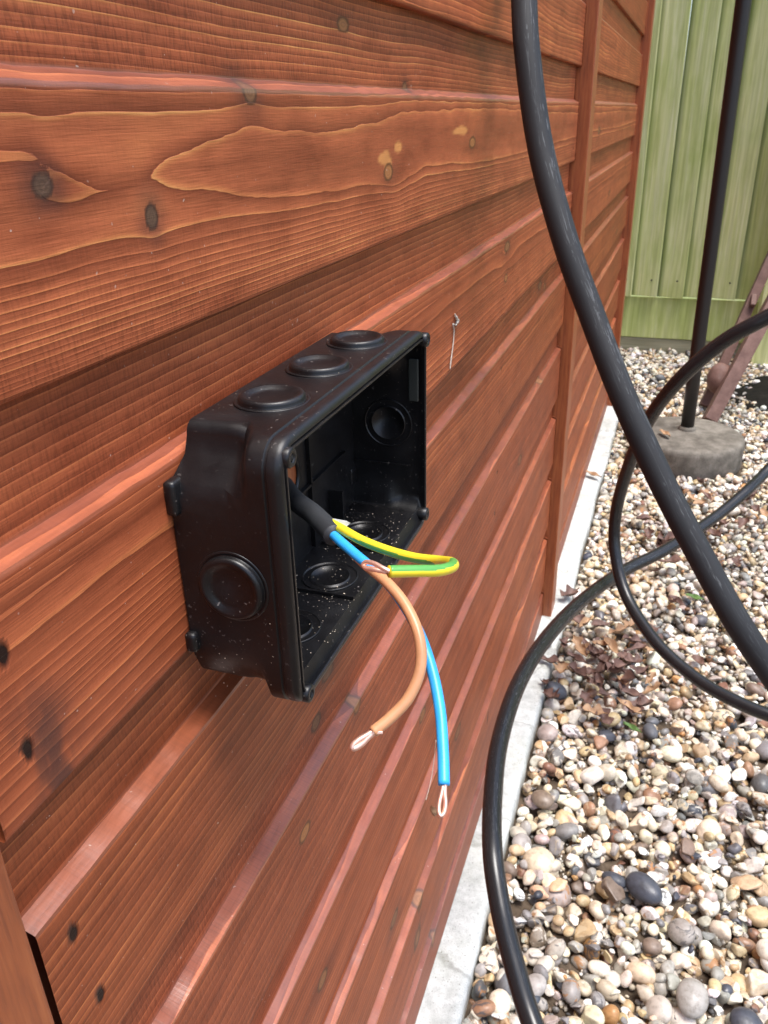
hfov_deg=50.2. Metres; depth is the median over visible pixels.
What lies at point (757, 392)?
soil
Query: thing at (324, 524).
flex cable
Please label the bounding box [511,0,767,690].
black cable
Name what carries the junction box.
attached to the shed
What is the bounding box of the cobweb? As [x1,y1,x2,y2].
[449,314,458,368]
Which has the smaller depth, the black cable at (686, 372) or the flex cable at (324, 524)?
the flex cable at (324, 524)
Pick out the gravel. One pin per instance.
(537, 867)
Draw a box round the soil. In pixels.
[729,376,767,411]
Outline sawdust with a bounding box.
[219,376,397,685]
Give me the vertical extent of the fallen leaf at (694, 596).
0.005 m
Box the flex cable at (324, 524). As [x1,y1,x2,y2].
[288,477,458,817]
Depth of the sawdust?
0.36 m
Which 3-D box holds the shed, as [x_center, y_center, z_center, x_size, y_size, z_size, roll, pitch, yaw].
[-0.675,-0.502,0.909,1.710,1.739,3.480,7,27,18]
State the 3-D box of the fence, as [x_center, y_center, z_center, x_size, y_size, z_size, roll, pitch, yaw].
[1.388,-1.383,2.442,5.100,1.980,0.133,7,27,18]
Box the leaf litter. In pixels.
[540,477,767,724]
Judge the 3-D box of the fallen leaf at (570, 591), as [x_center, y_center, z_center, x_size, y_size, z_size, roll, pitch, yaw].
[0.331,0.143,1.465,0.033,0.015,0.037,7,27,18]
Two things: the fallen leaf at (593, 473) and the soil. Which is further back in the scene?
the soil
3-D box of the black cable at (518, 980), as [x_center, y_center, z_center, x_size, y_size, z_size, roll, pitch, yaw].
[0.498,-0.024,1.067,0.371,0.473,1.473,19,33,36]
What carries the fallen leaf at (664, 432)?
on the parasol base
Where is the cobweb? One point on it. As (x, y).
(457, 321)
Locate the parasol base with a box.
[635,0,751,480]
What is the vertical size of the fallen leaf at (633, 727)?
0.005 m
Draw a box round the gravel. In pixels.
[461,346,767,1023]
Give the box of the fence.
[620,0,767,367]
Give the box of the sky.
[676,3,691,130]
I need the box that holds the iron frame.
[699,251,767,421]
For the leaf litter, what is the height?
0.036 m
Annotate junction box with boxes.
[163,330,429,702]
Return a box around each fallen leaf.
[560,584,578,595]
[586,470,601,476]
[623,722,641,732]
[660,429,670,436]
[685,593,704,599]
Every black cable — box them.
[482,462,767,1023]
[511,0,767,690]
[608,308,767,721]
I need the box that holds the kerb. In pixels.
[415,406,618,1023]
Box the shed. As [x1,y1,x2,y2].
[0,0,655,1023]

